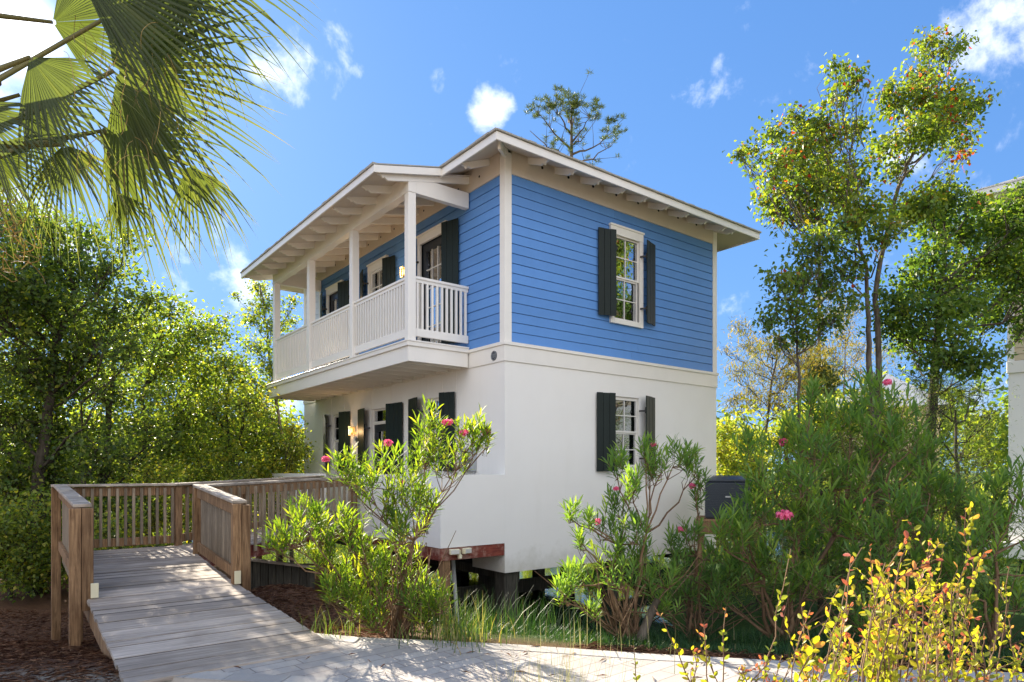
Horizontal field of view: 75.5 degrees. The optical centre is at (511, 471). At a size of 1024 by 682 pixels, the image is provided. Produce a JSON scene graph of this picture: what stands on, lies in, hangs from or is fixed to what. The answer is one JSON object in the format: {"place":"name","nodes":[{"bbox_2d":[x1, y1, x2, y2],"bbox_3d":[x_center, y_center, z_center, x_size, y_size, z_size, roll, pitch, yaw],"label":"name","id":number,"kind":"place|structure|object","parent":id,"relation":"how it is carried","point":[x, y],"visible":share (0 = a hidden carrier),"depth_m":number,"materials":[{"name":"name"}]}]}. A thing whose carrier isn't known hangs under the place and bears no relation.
{"place":"outdoors","nodes":[
{"label":"outdoors","id":0,"kind":"place"},
{"bbox_2d":[0,472,1023,681],"bbox_3d":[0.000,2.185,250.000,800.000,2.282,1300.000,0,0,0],"label":"ground","id":1,"kind":"structure","parent":0,"point":[38,604],"depth_m":10.46,"materials":[{"name":"brown soil"}]},
{"bbox_2d":[0,464,98,602],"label":"understory shrub","id":2,"kind":"object","parent":1,"relation":"on","point":[12,557],"visible":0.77,"depth_m":11.46,"materials":[{"name":"green plant"}]},
{"bbox_2d":[0,438,119,563],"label":"understory shrub","id":3,"kind":"object","parent":1,"relation":"on","point":[62,470],"visible":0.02,"depth_m":13.91,"materials":[{"name":"green plant"}]},
{"bbox_2d":[0,293,167,535],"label":"sunlit tree","id":4,"kind":"object","parent":1,"relation":"on","point":[95,415],"visible":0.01,"depth_m":20.42,"materials":[{"name":"green plant"}]},
{"bbox_2d":[0,180,193,594],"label":"oak tree","id":5,"kind":"object","parent":1,"relation":"on","point":[52,379],"visible":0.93,"depth_m":12.59,"materials":[{"name":"green plant"}]},
{"bbox_2d":[2,349,192,577],"bbox_3d":[-9.803,-0.120,14.463,6.550,5.225,3.845,0,0,28],"label":"oak tree","id":6,"kind":"object","parent":1,"relation":"on","point":[153,422],"visible":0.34,"depth_m":13.82,"materials":[{"name":"green plant"}]},
{"bbox_2d":[48,497,190,591],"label":"understory shrub","id":7,"kind":"object","parent":1,"relation":"on","point":[113,526],"visible":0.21,"depth_m":11.27,"materials":[{"name":"green plant"}]},
{"bbox_2d":[90,451,197,547],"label":"understory shrub","id":8,"kind":"object","parent":1,"relation":"on","point":[155,478],"visible":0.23,"depth_m":14.18,"materials":[{"name":"green plant"}]},
{"bbox_2d":[0,0,324,335],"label":"palm tree","id":9,"kind":"object","parent":1,"relation":"on","point":[149,43],"visible":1,"depth_m":3.60,"materials":[{"name":"green plant"}]},
{"bbox_2d":[81,277,255,534],"bbox_3d":[-9.274,-1.184,17.548,5.212,7.281,4.335,0,0,32],"label":"sunlit tree","id":10,"kind":"object","parent":1,"relation":"on","point":[193,334],"visible":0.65,"depth_m":16.83,"materials":[{"name":"green plant"}]},
{"bbox_2d":[51,475,358,681],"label":"boardwalk","id":11,"kind":"structure","parent":1,"relation":"on","point":[161,613],"depth_m":7.36,"materials":[{"name":"grey wood"}]},
{"bbox_2d":[115,324,303,542],"bbox_3d":[-9.758,-0.781,21.725,7.859,8.263,5.512,0,0,-13],"label":"sunlit tree","id":12,"kind":"object","parent":1,"relation":"on","point":[237,357],"visible":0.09,"depth_m":21.43,"materials":[{"name":"green plant"}]},
{"bbox_2d":[154,449,266,534],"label":"understory shrub","id":13,"kind":"object","parent":1,"relation":"on","point":[197,478],"visible":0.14,"depth_m":16.36,"materials":[{"name":"green plant"}]},
{"bbox_2d":[150,345,311,494],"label":"sunlit tree","id":14,"kind":"object","parent":1,"relation":"on","point":[228,443],"visible":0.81,"depth_m":17.12,"materials":[{"name":"green plant"}]},
{"bbox_2d":[216,278,302,562],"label":"slender tree","id":15,"kind":"object","parent":1,"relation":"on","point":[263,306],"visible":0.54,"depth_m":19.92,"materials":[{"name":"green plant"}]},
{"bbox_2d":[223,415,326,561],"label":"understory shrub","id":16,"kind":"object","parent":1,"relation":"on","point":[290,453],"visible":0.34,"depth_m":17.26,"materials":[{"name":"green plant"}]},
{"bbox_2d":[251,558,315,588],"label":"plank wall","id":17,"kind":"structure","parent":1,"relation":"on","point":[266,572],"depth_m":12.18,"materials":[{"name":"grey wood"}]},
{"bbox_2d":[298,605,369,640],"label":"grass tuft","id":18,"kind":"object","parent":1,"relation":"on","point":[324,621],"visible":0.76,"depth_m":6.12,"materials":[{"name":"green plant"}]},
{"bbox_2d":[256,393,497,637],"bbox_3d":[-1.215,0.404,6.229,2.182,2.329,1.055,0,0,0],"label":"oleander","id":19,"kind":"object","parent":1,"relation":"on","point":[402,595],"visible":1,"depth_m":6.18,"materials":[{"name":"green plant"}]},
{"bbox_2d":[377,586,532,654],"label":"grass tuft","id":20,"kind":"object","parent":1,"relation":"on","point":[456,634],"visible":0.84,"depth_m":5.91,"materials":[{"name":"green plant"}]},
{"bbox_2d":[240,127,761,627],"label":"house","id":21,"kind":"structure","parent":1,"relation":"on","point":[578,297],"depth_m":12.80,"materials":[{"name":"paint"}]},
{"bbox_2d":[334,415,338,466],"bbox_3d":[-4.445,-0.790,17.220,0.100,1.380,0.780,0,0,-38],"label":"window","id":22,"kind":"structure","parent":21,"relation":"in","point":[336,417],"depth_m":17.41,"materials":[{"name":"white paint"}]},
{"bbox_2d":[348,426,355,434],"bbox_3d":[-3.936,-0.998,16.300,0.160,0.225,0.130,0,0,-38],"label":"wall lantern","id":23,"kind":"object","parent":21,"relation":"attached to","point":[353,429],"depth_m":16.29,"materials":[{"name":"yellow glass"}]},
{"bbox_2d":[366,255,388,294],"bbox_3d":[-3.102,-3.965,15.326,0.112,1.830,1.000,0,0,-38],"label":"window","id":24,"kind":"structure","parent":21,"relation":"in","point":[374,278],"depth_m":15.48,"materials":[{"name":"white paint"}]},
{"bbox_2d":[399,266,404,277],"bbox_3d":[-2.301,-4.247,14.138,0.160,0.225,0.130,0,0,-38],"label":"wall lantern","id":25,"kind":"object","parent":21,"relation":"attached to","point":[403,271],"depth_m":14.11,"materials":[{"name":"yellow glass"}]},
{"bbox_2d":[427,398,438,464],"bbox_3d":[-1.496,-0.800,13.408,0.100,1.360,0.800,0,0,-38],"label":"window","id":26,"kind":"structure","parent":21,"relation":"in","point":[436,400],"depth_m":13.47,"materials":[{"name":"white paint"}]},
{"bbox_2d":[449,548,471,558],"bbox_3d":[-0.850,1.349,10.840,0.420,0.169,0.152,0,0,-38],"label":"flood light","id":27,"kind":"object","parent":21,"relation":"attached to","point":[457,552],"visible":1,"depth_m":10.81,"materials":[{"name":"beige plastic"}]},
{"bbox_2d":[459,448,476,473],"bbox_3d":[-0.827,0.041,12.307,0.128,0.922,0.420,0,0,-38],"label":"electrical box","id":28,"kind":"object","parent":21,"relation":"attached to","point":[474,466],"visible":0.34,"depth_m":12.16,"materials":[{"name":"grey metal"}]},
{"bbox_2d":[491,351,496,360],"bbox_3d":[-0.324,-2.045,11.710,0.018,0.170,0.170,0,0,-38],"label":"house number plaque","id":29,"kind":"object","parent":21,"relation":"attached to","point":[493,355],"visible":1,"depth_m":11.71,"materials":[{"name":"metal"}]},
{"bbox_2d":[616,397,636,466],"bbox_3d":[2.248,-0.780,13.422,0.820,1.440,0.100,0,0,-38],"label":"window","id":30,"kind":"structure","parent":21,"relation":"in","point":[626,412],"depth_m":13.49,"materials":[{"name":"white paint"}]},
{"bbox_2d":[609,222,644,328],"bbox_3d":[2.301,-3.920,13.370,0.990,1.960,0.137,0,0,-38],"label":"window","id":31,"kind":"structure","parent":21,"relation":"in","point":[627,250],"depth_m":13.45,"materials":[{"name":"white paint"}]},
{"bbox_2d":[403,584,598,634],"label":"grass tuft","id":32,"kind":"object","parent":1,"relation":"on","point":[494,614],"visible":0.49,"depth_m":7.65,"materials":[{"name":"green plant"}]},
{"bbox_2d":[3,364,1007,485],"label":"woods","id":33,"kind":"object","parent":1,"relation":"on","point":[1002,445],"visible":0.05,"depth_m":49.88,"materials":[{"name":"green plant"}]},
{"bbox_2d":[0,584,1023,681],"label":"pine straw","id":34,"kind":"object","parent":1,"relation":"on","point":[52,650],"visible":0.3,"depth_m":5.78,"materials":[{"name":"brown plant"}]},
{"bbox_2d":[128,458,1007,558],"bbox_3d":[4.428,1.271,23.488,36.859,4.443,8.910,0,0,0],"label":"pond scrub","id":35,"kind":"object","parent":1,"relation":"on","point":[1006,504],"visible":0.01,"depth_m":22.30,"materials":[{"name":"green plant"}]},
{"bbox_2d":[477,592,662,634],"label":"grass tuft","id":36,"kind":"object","parent":1,"relation":"on","point":[566,621],"visible":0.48,"depth_m":7.96,"materials":[{"name":"green plant"}]},
{"bbox_2d":[521,67,627,164],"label":"pine tree","id":37,"kind":"object","parent":1,"relation":"on","point":[575,103],"visible":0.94,"depth_m":29.57,"materials":[{"name":"green plant"}]},
{"bbox_2d":[515,593,733,676],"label":"grass tuft","id":38,"kind":"object","parent":1,"relation":"on","point":[597,637],"visible":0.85,"depth_m":5.72,"materials":[{"name":"green plant"}]},
{"bbox_2d":[535,430,716,641],"bbox_3d":[1.202,0.644,6.607,1.994,2.143,1.055,0,0,0],"label":"oleander","id":39,"kind":"object","parent":1,"relation":"on","point":[622,618],"visible":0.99,"depth_m":6.52,"materials":[{"name":"green plant"}]},
{"bbox_2d":[634,598,660,643],"bbox_3d":[1.311,1.492,6.450,0.284,0.515,0.120,0,0,0],"label":"cut stump","id":40,"kind":"object","parent":1,"relation":"on","point":[648,619],"visible":0.64,"depth_m":6.42,"materials":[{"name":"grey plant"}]},
{"bbox_2d":[637,467,784,641],"bbox_3d":[2.151,0.922,7.364,1.240,1.996,1.266,0,0,-42],"label":"oleander","id":41,"kind":"object","parent":1,"relation":"on","point":[695,532],"visible":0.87,"depth_m":7.30,"materials":[{"name":"green plant"}]},
{"bbox_2d":[695,515,761,594],"bbox_3d":[4.401,1.833,13.505,1.245,1.764,1.254,0,0,17],"label":"condenser stand","id":42,"kind":"object","parent":1,"relation":"on","point":[706,521],"visible":0.2,"depth_m":13.03,"materials":[{"name":"brown wood"}]},
{"bbox_2d":[705,475,750,518],"bbox_3d":[4.399,0.517,13.496,0.900,0.865,0.908,0,0,17],"label":"air conditioner","id":43,"kind":"object","parent":42,"relation":"on","point":[720,489],"visible":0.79,"depth_m":13.13,"materials":[{"name":"metal"}]},
{"bbox_2d":[642,519,848,622],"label":"understory shrub","id":44,"kind":"object","parent":1,"relation":"on","point":[747,591],"visible":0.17,"depth_m":10.10,"materials":[{"name":"green plant"}]},
{"bbox_2d":[716,412,796,550],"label":"understory shrub","id":45,"kind":"object","parent":1,"relation":"on","point":[724,466],"visible":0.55,"depth_m":16.42,"materials":[{"name":"green plant"}]},
{"bbox_2d":[717,313,845,541],"bbox_3d":[8.011,-0.913,20.196,3.548,8.250,4.048,0,0,37],"label":"willow tree","id":46,"kind":"object","parent":1,"relation":"on","point":[770,397],"visible":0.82,"depth_m":20.17,"materials":[{"name":"green plant"}]},
{"bbox_2d":[651,360,953,643],"bbox_3d":[3.169,0.336,7.139,2.767,3.181,2.102,0,0,-33],"label":"oleander","id":47,"kind":"object","parent":1,"relation":"on","point":[845,514],"visible":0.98,"depth_m":7.08,"materials":[{"name":"green plant"}]},
{"bbox_2d":[780,229,851,539],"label":"pine tree","id":48,"kind":"object","parent":1,"relation":"on","point":[830,378],"visible":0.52,"depth_m":25.35,"materials":[{"name":"green plant"}]},
{"bbox_2d":[751,206,881,610],"bbox_3d":[5.278,-0.922,11.307,1.965,6.693,2.756,0,0,41],"label":"tallow tree","id":49,"kind":"object","parent":1,"relation":"on","point":[802,278],"visible":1,"depth_m":11.22,"materials":[{"name":"green plant"}]},
{"bbox_2d":[722,50,925,597],"bbox_3d":[5.356,-2.413,12.142,3.358,9.711,2.598,0,0,0],"label":"tallow tree","id":50,"kind":"object","parent":1,"relation":"on","point":[819,175],"visible":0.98,"depth_m":11.73,"materials":[{"name":"green plant"}]},
{"bbox_2d":[633,501,1023,681],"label":"glossy abelia","id":51,"kind":"object","parent":1,"relation":"on","point":[880,667],"visible":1,"depth_m":2.08,"materials":[{"name":"yellow plant"}]},
{"bbox_2d":[762,380,938,557],"bbox_3d":[9.184,0.024,18.027,4.465,5.129,3.072,0,0,22],"label":"understory shrub","id":52,"kind":"object","parent":1,"relation":"on","point":[818,420],"visible":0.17,"depth_m":17.73,"materials":[{"name":"green plant"}]},
{"bbox_2d":[807,291,912,533],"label":"willow tree","id":53,"kind":"object","parent":1,"relation":"on","point":[847,345],"visible":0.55,"depth_m":22.09,"materials":[{"name":"green plant"}]},
{"bbox_2d":[732,408,1006,622],"bbox_3d":[5.570,0.633,10.589,4.337,3.615,3.012,0,0,0],"label":"understory shrub","id":54,"kind":"object","parent":1,"relation":"on","point":[788,545],"visible":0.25,"depth_m":10.18,"materials":[{"name":"green plant"}]},
{"bbox_2d":[833,373,948,525],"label":"distant house","id":55,"kind":"structure","parent":1,"relation":"on","point":[897,383],"depth_m":29.69,"materials":[{"name":"beige"}]},
{"bbox_2d":[793,455,1009,648],"bbox_3d":[4.011,0.869,7.023,1.996,2.092,1.650,0,0,-30],"label":"oleander","id":56,"kind":"object","parent":1,"relation":"on","point":[906,507],"visible":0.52,"depth_m":6.81,"materials":[{"name":"green plant"}]},
{"bbox_2d":[834,470,1023,621],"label":"understory shrub","id":57,"kind":"object","parent":1,"relation":"on","point":[980,585],"visible":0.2,"depth_m":9.85,"materials":[{"name":"green plant"}]},
{"bbox_2d":[863,17,1001,598],"bbox_3d":[7.788,-3.166,12.351,2.663,11.214,2.462,0,0,0],"label":"tallow tree","id":58,"kind":"object","parent":1,"relation":"on","point":[933,128],"visible":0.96,"depth_m":12.15,"materials":[{"name":"green plant"}]},
{"bbox_2d":[856,169,1023,573],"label":"broadleaf tree","id":59,"kind":"object","parent":1,"relation":"on","point":[948,298],"visible":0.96,"depth_m":12.48,"materials":[{"name":"green plant"}]},
{"bbox_2d":[875,353,1021,602],"bbox_3d":[7.851,0.046,12.027,2.167,4.808,4.045,0,0,43],"label":"broadleaf tree","id":60,"kind":"object","parent":1,"relation":"on","point":[956,421],"visible":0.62,"depth_m":12.00,"materials":[{"name":"green plant"}]},
{"bbox_2d":[907,447,1023,652],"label":"oleander","id":61,"kind":"object","parent":1,"relation":"on","point":[995,543],"visible":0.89,"depth_m":6.60,"materials":[{"name":"green plant"}]},
{"bbox_2d":[970,176,1023,570],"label":"neighbour house","id":62,"kind":"structure","parent":1,"relation":"on","point":[1015,370],"depth_m":15.87,"materials":[{"name":"paint"}]},
{"bbox_2d":[0,0,1023,472],"label":"sky","id":63,"kind":"structure","parent":0,"point":[407,82],"materials":[{"name":"blue"}]},
{"bbox_2d":[115,515,1018,635],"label":"water","id":64,"kind":"structure","parent":0,"point":[466,578],"depth_m":14.93,"materials":[{"name":"liquid"}]},
{"bbox_2d":[164,633,1023,681],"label":"path","id":65,"kind":"structure","parent":0,"point":[422,661],"depth_m":5.08,"materials":[{"name":"white sand"}]},
{"bbox_2d":[420,616,1023,667],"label":"grass","id":66,"kind":"structure","parent":0,"point":[658,640],"depth_m":6.54,"materials":[{"name":"green plant"}]}
]}

